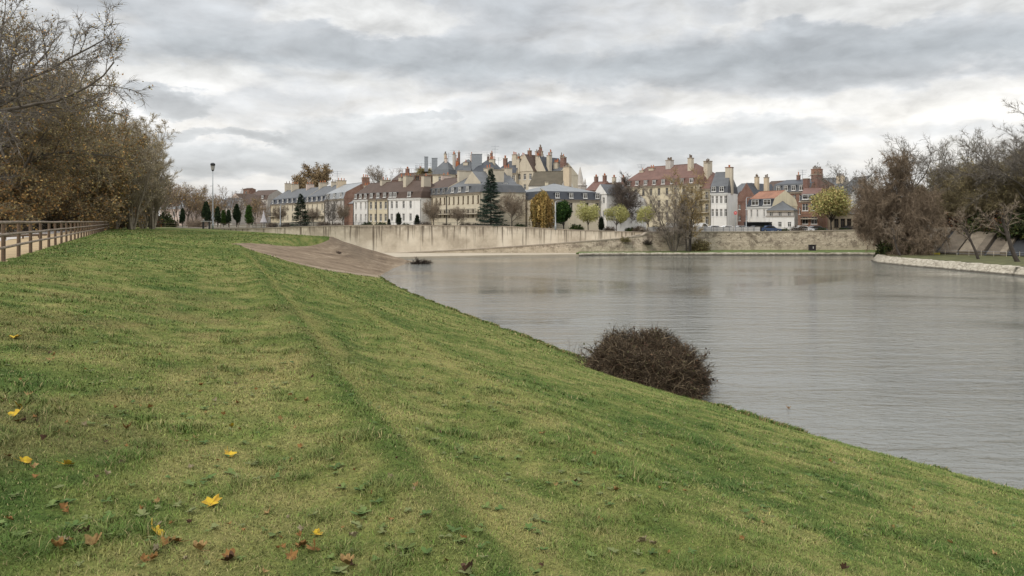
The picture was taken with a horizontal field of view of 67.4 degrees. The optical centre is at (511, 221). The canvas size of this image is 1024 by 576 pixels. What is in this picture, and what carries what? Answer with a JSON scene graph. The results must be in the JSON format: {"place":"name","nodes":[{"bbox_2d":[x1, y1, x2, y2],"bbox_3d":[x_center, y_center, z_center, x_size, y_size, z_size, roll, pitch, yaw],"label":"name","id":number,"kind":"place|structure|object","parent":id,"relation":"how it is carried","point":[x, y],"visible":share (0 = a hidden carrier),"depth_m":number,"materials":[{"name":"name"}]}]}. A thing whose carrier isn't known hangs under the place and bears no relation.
{"place":"outdoors","nodes":[
{"label":"outdoors","id":0,"kind":"place"},
{"bbox_2d":[0,230,93,261],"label":"gravel verge","id":1,"kind":"structure","parent":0,"point":[11,252],"depth_m":41.04,"materials":[{"name":"beige gravel"}]},
{"bbox_2d":[384,253,583,258],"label":"quay apron","id":2,"kind":"object","parent":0,"point":[430,255],"visible":0.27,"depth_m":143.10,"materials":[{"name":"beige concrete"}]},
{"bbox_2d":[148,225,643,252],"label":"concrete wall","id":3,"kind":"structure","parent":2,"relation":"on","point":[395,238],"depth_m":155.24,"materials":[{"name":"concrete"}]},
{"bbox_2d":[0,227,1023,575],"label":"grass bank","id":4,"kind":"structure","parent":0,"point":[352,445],"depth_m":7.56,"materials":[{"name":"green plant"}]},
{"bbox_2d":[101,109,168,229],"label":"birch tree","id":5,"kind":"object","parent":4,"relation":"on","point":[143,179],"visible":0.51,"depth_m":117.49,"materials":[{"name":"brown plant"}]},
{"bbox_2d":[122,118,182,228],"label":"birch tree","id":6,"kind":"object","parent":4,"relation":"on","point":[164,122],"visible":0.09,"depth_m":136.12,"materials":[{"name":"brown plant"}]},
{"bbox_2d":[138,141,177,228],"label":"birch tree","id":7,"kind":"object","parent":4,"relation":"on","point":[154,208],"visible":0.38,"depth_m":128.02,"materials":[{"name":"brown plant"}]},
{"bbox_2d":[235,236,411,277],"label":"concrete slope","id":8,"kind":"structure","parent":4,"relation":"on","point":[354,259],"depth_m":89.75,"materials":[{"name":"brown concrete"}]},
{"bbox_2d":[571,322,722,399],"bbox_3d":[5.025,5.794,29.592,6.300,4.291,6.573,0,0,0],"label":"bush","id":9,"kind":"object","parent":4,"relation":"on","point":[659,358],"visible":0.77,"depth_m":28.28,"materials":[{"name":"brown plant"}]},
{"bbox_2d":[0,0,1023,221],"label":"sky","id":10,"kind":"structure","parent":0,"point":[258,91],"materials":[{"name":"grey"}]},
{"bbox_2d":[177,222,929,227],"bbox_3d":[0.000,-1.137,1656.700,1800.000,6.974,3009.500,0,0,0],"label":"ground","id":11,"kind":"structure","parent":0,"point":[278,224],"depth_m":203.74,"materials":[{"name":"green plant"}]},
{"bbox_2d":[157,211,178,226],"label":"shrub","id":12,"kind":"object","parent":11,"relation":"on","point":[168,219],"visible":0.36,"depth_m":184.09,"materials":[{"name":"green plant"}]},
{"bbox_2d":[160,201,200,224],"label":"distant house","id":13,"kind":"structure","parent":11,"relation":"on","point":[178,213],"depth_m":233.66,"materials":[{"name":"white paint"}]},
{"bbox_2d":[171,181,211,223],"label":"thin tree","id":14,"kind":"object","parent":11,"relation":"on","point":[189,194],"visible":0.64,"depth_m":217.99,"materials":[{"name":"brown plant"}]},
{"bbox_2d":[184,192,216,219],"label":"thin tree","id":15,"kind":"object","parent":11,"relation":"on","point":[196,205],"visible":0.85,"depth_m":215.08,"materials":[{"name":"brown plant"}]},
{"bbox_2d":[201,201,211,224],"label":"conifer","id":16,"kind":"object","parent":11,"relation":"on","point":[206,215],"visible":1,"depth_m":189.59,"materials":[{"name":"green plant"}]},
{"bbox_2d":[216,198,249,224],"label":"distant house","id":17,"kind":"structure","parent":11,"relation":"on","point":[242,221],"depth_m":261.55,"materials":[{"name":"white paint"}]},
{"bbox_2d":[231,193,265,223],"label":"distant house","id":18,"kind":"structure","parent":11,"relation":"on","point":[248,196],"depth_m":275.08,"materials":[{"name":"brown paint"}]},
{"bbox_2d":[244,205,254,224],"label":"conifer","id":19,"kind":"object","parent":11,"relation":"on","point":[249,217],"visible":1,"depth_m":183.54,"materials":[{"name":"green plant"}]},
{"bbox_2d":[243,196,265,223],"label":"thin tree","id":20,"kind":"object","parent":11,"relation":"on","point":[254,209],"visible":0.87,"depth_m":225.98,"materials":[{"name":"brown plant"}]},
{"bbox_2d":[253,190,281,222],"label":"distant house","id":21,"kind":"structure","parent":11,"relation":"on","point":[269,196],"depth_m":285.84,"materials":[{"name":"white paint"}]},
{"bbox_2d":[271,204,287,225],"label":"garden tree","id":22,"kind":"object","parent":11,"relation":"on","point":[283,214],"visible":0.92,"depth_m":199.16,"materials":[{"name":"brown plant"}]},
{"bbox_2d":[268,181,298,222],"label":"terrace house","id":23,"kind":"structure","parent":11,"relation":"on","point":[290,188],"depth_m":258.50,"materials":[{"name":"grey paint"}]},
{"bbox_2d":[290,194,311,226],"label":"spruce tree","id":24,"kind":"object","parent":11,"relation":"on","point":[299,212],"visible":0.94,"depth_m":185.67,"materials":[{"name":"green plant"}]},
{"bbox_2d":[280,180,326,222],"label":"terrace house","id":25,"kind":"structure","parent":11,"relation":"on","point":[289,201],"depth_m":244.58,"materials":[{"name":"grey paint"}]},
{"bbox_2d":[291,162,333,188],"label":"autumn tree","id":26,"kind":"object","parent":11,"relation":"on","point":[318,174],"visible":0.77,"depth_m":283.74,"materials":[{"name":"brown plant"}]},
{"bbox_2d":[302,178,346,221],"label":"terrace house","id":27,"kind":"structure","parent":11,"relation":"on","point":[314,200],"depth_m":223.69,"materials":[{"name":"grey paint"}]},
{"bbox_2d":[322,195,339,224],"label":"garden tree","id":28,"kind":"object","parent":11,"relation":"on","point":[330,214],"visible":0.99,"depth_m":191.74,"materials":[{"name":"brown plant"}]},
{"bbox_2d":[334,204,352,224],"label":"garden tree","id":29,"kind":"object","parent":11,"relation":"on","point":[344,210],"visible":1,"depth_m":189.84,"materials":[{"name":"brown plant"}]},
{"bbox_2d":[324,174,369,224],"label":"terrace house","id":30,"kind":"structure","parent":11,"relation":"on","point":[345,194],"depth_m":206.01,"materials":[{"name":"red brick"}]},
{"bbox_2d":[353,177,390,224],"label":"terrace house","id":31,"kind":"structure","parent":11,"relation":"on","point":[360,207],"depth_m":195.62,"materials":[{"name":"white paint"}]},
{"bbox_2d":[361,163,401,182],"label":"bare tree","id":32,"kind":"object","parent":11,"relation":"on","point":[380,174],"visible":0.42,"depth_m":275.39,"materials":[{"name":"grey plant"}]},
{"bbox_2d":[367,174,402,224],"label":"terrace house","id":33,"kind":"structure","parent":11,"relation":"on","point":[381,192],"depth_m":190.49,"materials":[{"name":"white paint"}]},
{"bbox_2d":[388,173,433,224],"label":"terrace house","id":34,"kind":"structure","parent":11,"relation":"on","point":[408,195],"depth_m":184.21,"materials":[{"name":"white paint"}]},
{"bbox_2d":[421,196,443,224],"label":"garden tree","id":35,"kind":"object","parent":11,"relation":"on","point":[434,208],"visible":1,"depth_m":158.82,"materials":[{"name":"brown plant"}]},
{"bbox_2d":[432,151,455,183],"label":"town house","id":36,"kind":"structure","parent":11,"relation":"on","point":[445,166],"depth_m":226.19,"materials":[{"name":"white paint"}]},
{"bbox_2d":[430,170,471,224],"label":"terrace house","id":37,"kind":"structure","parent":11,"relation":"on","point":[439,188],"depth_m":180.25,"materials":[{"name":"beige paint"}]},
{"bbox_2d":[449,206,467,224],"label":"garden tree","id":38,"kind":"object","parent":11,"relation":"on","point":[456,215],"visible":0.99,"depth_m":159.42,"materials":[{"name":"brown plant"}]},
{"bbox_2d":[455,152,471,176],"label":"town house","id":39,"kind":"structure","parent":11,"relation":"on","point":[466,165],"depth_m":230.36,"materials":[{"name":"white paint"}]},
{"bbox_2d":[443,169,526,226],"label":"terrace house","id":40,"kind":"structure","parent":11,"relation":"on","point":[462,195],"depth_m":166.94,"materials":[{"name":"beige paint"}]},
{"bbox_2d":[473,151,499,170],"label":"town house","id":41,"kind":"structure","parent":11,"relation":"on","point":[490,160],"depth_m":228.63,"materials":[{"name":"white paint"}]},
{"bbox_2d":[464,164,515,183],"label":"town house","id":42,"kind":"structure","parent":11,"relation":"on","point":[477,177],"depth_m":169.64,"materials":[{"name":"white paint"}]},
{"bbox_2d":[474,168,506,228],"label":"spruce tree","id":43,"kind":"object","parent":11,"relation":"on","point":[491,183],"visible":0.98,"depth_m":158.99,"materials":[{"name":"green plant"}]},
{"bbox_2d":[499,152,520,183],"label":"town house","id":44,"kind":"structure","parent":11,"relation":"on","point":[514,163],"depth_m":223.39,"materials":[{"name":"white paint"}]},
{"bbox_2d":[494,190,530,225],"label":"garden tree","id":45,"kind":"object","parent":11,"relation":"on","point":[514,206],"visible":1,"depth_m":157.18,"materials":[{"name":"brown plant"}]},
{"bbox_2d":[518,144,541,189],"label":"town house","id":46,"kind":"structure","parent":11,"relation":"on","point":[527,166],"depth_m":221.10,"materials":[{"name":"white paint"}]},
{"bbox_2d":[528,188,554,227],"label":"weeping tree","id":47,"kind":"object","parent":11,"relation":"on","point":[542,209],"visible":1,"depth_m":158.00,"materials":[{"name":"yellow plant"}]},
{"bbox_2d":[535,149,559,170],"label":"town house","id":48,"kind":"structure","parent":11,"relation":"on","point":[542,162],"depth_m":219.50,"materials":[{"name":"white paint"}]},
{"bbox_2d":[528,164,572,188],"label":"gabled house","id":49,"kind":"structure","parent":11,"relation":"on","point":[541,178],"depth_m":185.71,"materials":[{"name":"white paint"}]},
{"bbox_2d":[525,181,599,229],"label":"house","id":50,"kind":"structure","parent":11,"relation":"on","point":[574,197],"depth_m":167.63,"materials":[{"name":"grey paint"}]},
{"bbox_2d":[556,199,572,228],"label":"evergreen tree","id":51,"kind":"object","parent":11,"relation":"on","point":[564,212],"visible":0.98,"depth_m":159.55,"materials":[{"name":"green plant"}]},
{"bbox_2d":[552,153,577,187],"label":"town house","id":52,"kind":"structure","parent":11,"relation":"on","point":[557,165],"depth_m":220.51,"materials":[{"name":"white paint"}]},
{"bbox_2d":[575,201,600,229],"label":"pollard tree","id":53,"kind":"object","parent":11,"relation":"on","point":[586,214],"visible":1,"depth_m":157.50,"materials":[{"name":"green plant"}]},
{"bbox_2d":[586,173,609,191],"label":"distant house","id":54,"kind":"structure","parent":11,"relation":"on","point":[594,186],"depth_m":253.66,"materials":[{"name":"red tile"}]},
{"bbox_2d":[595,184,628,230],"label":"gabled house","id":55,"kind":"structure","parent":11,"relation":"on","point":[605,197],"depth_m":170.28,"materials":[{"name":"white paint"}]},
{"bbox_2d":[603,203,629,230],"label":"pollard tree","id":56,"kind":"object","parent":11,"relation":"on","point":[621,215],"visible":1,"depth_m":158.56,"materials":[{"name":"green plant"}]},
{"bbox_2d":[607,171,644,223],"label":"bare tree","id":57,"kind":"object","parent":11,"relation":"on","point":[631,201],"visible":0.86,"depth_m":170.21,"materials":[{"name":"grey plant"}]},
{"bbox_2d":[629,191,646,230],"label":"cottage house","id":58,"kind":"structure","parent":11,"relation":"on","point":[633,224],"depth_m":178.85,"materials":[{"name":"white paint"}]},
{"bbox_2d":[636,204,655,226],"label":"pollard tree","id":59,"kind":"object","parent":11,"relation":"on","point":[640,214],"visible":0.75,"depth_m":158.61,"materials":[{"name":"yellow plant"}]},
{"bbox_2d":[624,154,714,226],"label":"apartment house","id":60,"kind":"structure","parent":11,"relation":"on","point":[646,177],"depth_m":196.10,"materials":[{"name":"grey paint"}]},
{"bbox_2d":[647,226,759,231],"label":"site hoarding","id":61,"kind":"object","parent":11,"relation":"on","point":[723,228],"visible":0.4,"depth_m":162.34,"materials":[{"name":"grey metal"}]},
{"bbox_2d":[698,160,713,225],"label":"apartment house","id":62,"kind":"structure","parent":11,"relation":"on","point":[709,177],"depth_m":187.29,"materials":[{"name":"white paint"}]},
{"bbox_2d":[710,165,737,226],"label":"town house","id":63,"kind":"structure","parent":11,"relation":"on","point":[723,199],"depth_m":176.75,"materials":[{"name":"white paint"}]},
{"bbox_2d":[738,174,772,225],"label":"brick house","id":64,"kind":"structure","parent":11,"relation":"on","point":[752,189],"depth_m":205.25,"materials":[{"name":"red brick"}]},
{"bbox_2d":[747,190,797,221],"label":"cottage house","id":65,"kind":"structure","parent":11,"relation":"on","point":[760,203],"depth_m":173.01,"materials":[{"name":"white paint"}]},
{"bbox_2d":[765,216,794,230],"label":"ground floor building","id":66,"kind":"structure","parent":11,"relation":"on","point":[783,222],"depth_m":167.20,"materials":[{"name":"white paint"}]},
{"bbox_2d":[766,201,798,226],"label":"cottage house","id":67,"kind":"structure","parent":11,"relation":"on","point":[782,208],"depth_m":168.71,"materials":[{"name":"white paint"}]},
{"bbox_2d":[773,171,834,226],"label":"brick house","id":68,"kind":"structure","parent":11,"relation":"on","point":[795,188],"depth_m":185.76,"materials":[{"name":"red brick"}]},
{"bbox_2d":[800,187,825,227],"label":"brick house","id":69,"kind":"structure","parent":11,"relation":"on","point":[807,218],"depth_m":172.54,"materials":[{"name":"red brick"}]},
{"bbox_2d":[811,166,848,188],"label":"town house","id":70,"kind":"structure","parent":11,"relation":"on","point":[814,169],"depth_m":192.51,"materials":[{"name":"white paint"}]},
{"bbox_2d":[808,184,855,229],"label":"autumn tree","id":71,"kind":"object","parent":11,"relation":"on","point":[832,202],"visible":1,"depth_m":161.36,"materials":[{"name":"yellow plant"}]},
{"bbox_2d":[827,211,855,229],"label":"cottage house","id":72,"kind":"structure","parent":11,"relation":"on","point":[840,222],"depth_m":165.79,"materials":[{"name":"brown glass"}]},
{"bbox_2d":[809,158,888,210],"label":"bare tree","id":73,"kind":"object","parent":11,"relation":"on","point":[839,185],"visible":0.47,"depth_m":173.68,"materials":[{"name":"brown plant"}]},
{"bbox_2d":[841,175,882,209],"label":"gabled house","id":74,"kind":"structure","parent":11,"relation":"on","point":[853,194],"depth_m":171.97,"materials":[{"name":"white paint"}]},
{"bbox_2d":[381,255,1023,489],"bbox_3d":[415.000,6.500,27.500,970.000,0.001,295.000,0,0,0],"label":"water","id":75,"kind":"structure","parent":0,"point":[925,366],"depth_m":47.52,"materials":[{"name":"grey liquid"}]},
{"bbox_2d":[576,250,876,253],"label":"grass strip","id":76,"kind":"object","parent":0,"point":[790,251],"depth_m":151.51,"materials":[{"name":"green plant"}]},
{"bbox_2d":[399,229,882,252],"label":"masonry wall","id":77,"kind":"structure","parent":76,"relation":"on","point":[789,240],"depth_m":159.01,"materials":[{"name":"stone"}]},
{"bbox_2d":[640,176,698,251],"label":"riverside tree","id":78,"kind":"object","parent":76,"relation":"on","point":[679,229],"visible":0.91,"depth_m":150.96,"materials":[{"name":"brown plant"}]},
{"bbox_2d":[662,166,708,251],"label":"riverside tree","id":79,"kind":"object","parent":76,"relation":"on","point":[695,213],"visible":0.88,"depth_m":150.74,"materials":[{"name":"brown plant"}]},
{"bbox_2d":[687,239,710,250],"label":"shrub","id":80,"kind":"object","parent":76,"relation":"on","point":[702,245],"visible":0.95,"depth_m":152.59,"materials":[{"name":"green plant"}]},
{"bbox_2d":[579,252,874,255],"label":"stone edging","id":81,"kind":"object","parent":76,"relation":"on","point":[713,253],"visible":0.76,"depth_m":147.17,"materials":[{"name":"grey stone"}]},
{"bbox_2d":[886,254,1023,266],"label":"bank","id":82,"kind":"structure","parent":0,"point":[1004,260],"depth_m":109.83,"materials":[{"name":"green plant"}]},
{"bbox_2d":[877,212,904,255],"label":"leaning tree","id":83,"kind":"object","parent":82,"relation":"on","point":[893,233],"visible":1,"depth_m":119.13,"materials":[{"name":"brown plant"}]},
{"bbox_2d":[845,146,951,255],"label":"willow tree","id":84,"kind":"object","parent":82,"relation":"on","point":[917,215],"visible":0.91,"depth_m":124.09,"materials":[{"name":"brown plant"}]},
{"bbox_2d":[868,134,959,205],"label":"bare tree","id":85,"kind":"object","parent":82,"relation":"on","point":[921,161],"visible":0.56,"depth_m":137.39,"materials":[{"name":"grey plant"}]},
{"bbox_2d":[918,167,961,218],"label":"willow tree","id":86,"kind":"object","parent":82,"relation":"on","point":[947,197],"visible":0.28,"depth_m":136.35,"materials":[{"name":"brown plant"}]},
{"bbox_2d":[915,139,975,186],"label":"bare tree","id":87,"kind":"object","parent":82,"relation":"on","point":[945,161],"visible":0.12,"depth_m":149.57,"materials":[{"name":"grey plant"}]},
{"bbox_2d":[871,254,1023,276],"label":"stone embankment","id":88,"kind":"structure","parent":82,"relation":"on","point":[1010,270],"depth_m":102.67,"materials":[{"name":"grey stone"}]},
{"bbox_2d":[873,236,914,256],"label":"shrub","id":89,"kind":"object","parent":88,"relation":"on","point":[882,249],"visible":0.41,"depth_m":124.97,"materials":[{"name":"green plant"}]},
{"bbox_2d":[948,204,981,258],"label":"leaning tree","id":90,"kind":"object","parent":82,"relation":"on","point":[969,239],"visible":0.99,"depth_m":108.02,"materials":[{"name":"brown plant"}]},
{"bbox_2d":[935,126,1007,176],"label":"bare tree","id":91,"kind":"object","parent":82,"relation":"on","point":[980,139],"visible":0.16,"depth_m":142.00,"materials":[{"name":"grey plant"}]},
{"bbox_2d":[925,226,1023,256],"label":"slab revetment","id":92,"kind":"object","parent":82,"relation":"on","point":[989,242],"visible":0.29,"depth_m":122.20,"materials":[{"name":"grey concrete"}]},
{"bbox_2d":[954,209,998,233],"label":"shrub","id":93,"kind":"object","parent":92,"relation":"on","point":[977,222],"visible":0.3,"depth_m":126.56,"materials":[{"name":"green plant"}]},
{"bbox_2d":[930,98,1023,210],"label":"bare tree","id":94,"kind":"object","parent":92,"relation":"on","point":[1010,163],"visible":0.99,"depth_m":122.10,"materials":[{"name":"brown plant"}]},
{"bbox_2d":[978,206,1014,232],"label":"shrub","id":95,"kind":"object","parent":92,"relation":"on","point":[996,221],"visible":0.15,"depth_m":124.10,"materials":[{"name":"green plant"}]},
{"bbox_2d":[986,207,1023,240],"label":"shrub","id":96,"kind":"object","parent":92,"relation":"on","point":[1017,229],"visible":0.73,"depth_m":119.87,"materials":[{"name":"green plant"}]},
{"bbox_2d":[940,159,1013,220],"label":"willow tree","id":97,"kind":"object","parent":82,"relation":"on","point":[972,210],"visible":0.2,"depth_m":130.23,"materials":[{"name":"brown plant"}]},
{"bbox_2d":[947,149,1018,213],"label":"willow tree","id":98,"kind":"object","parent":82,"relation":"on","point":[973,204],"visible":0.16,"depth_m":129.52,"materials":[{"name":"brown plant"}]},
{"bbox_2d":[954,151,1023,213],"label":"willow tree","id":99,"kind":"object","parent":82,"relation":"on","point":[1006,194],"visible":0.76,"depth_m":123.54,"materials":[{"name":"brown plant"}]},
{"bbox_2d":[974,196,1023,261],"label":"leaning tree","id":100,"kind":"object","parent":82,"relation":"on","point":[1009,241],"visible":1,"depth_m":101.10,"materials":[{"name":"brown plant"}]},
{"label":"park ground","id":101,"kind":"structure","parent":0,"visible":0},
{"bbox_2d":[0,142,78,232],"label":"spreading tree","id":102,"kind":"object","parent":101,"relation":"on","point":[31,201],"visible":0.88,"depth_m":82.25,"materials":[{"name":"brown plant"}]},
{"bbox_2d":[0,221,109,260],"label":"wooden fence","id":103,"kind":"object","parent":101,"relation":"on","point":[99,226],"visible":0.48,"depth_m":33.51,"materials":[{"name":"brown wood"}]},
{"bbox_2d":[0,52,118,230],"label":"bare tree","id":104,"kind":"object","parent":101,"relation":"on","point":[51,169],"visible":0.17,"depth_m":89.15,"materials":[{"name":"brown plant"}]},
{"bbox_2d":[0,152,130,230],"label":"spreading tree","id":105,"kind":"object","parent":101,"relation":"on","point":[74,207],"visible":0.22,"depth_m":97.68,"materials":[{"name":"brown plant"}]},
{"bbox_2d":[0,3,139,231],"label":"bare tree","id":106,"kind":"object","parent":101,"relation":"on","point":[95,145],"visible":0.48,"depth_m":84.44,"materials":[{"name":"brown plant"}]},
{"bbox_2d":[0,49,142,229],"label":"bare tree","id":107,"kind":"object","parent":101,"relation":"on","point":[107,134],"visible":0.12,"depth_m":103.29,"materials":[{"name":"brown plant"}]},
{"bbox_2d":[0,0,153,188],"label":"bare tree","id":108,"kind":"object","parent":101,"relation":"on","point":[7,67],"visible":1,"depth_m":72.12,"materials":[{"name":"brown plant"}]},
{"bbox_2d":[7,75,156,228],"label":"bare tree","id":109,"kind":"object","parent":101,"relation":"on","point":[100,121],"visible":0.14,"depth_m":109.20,"materials":[{"name":"brown plant"}]},
{"bbox_2d":[47,149,153,229],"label":"spreading tree","id":110,"kind":"object","parent":101,"relation":"on","point":[119,191],"visible":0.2,"depth_m":108.75,"materials":[{"name":"brown plant"}]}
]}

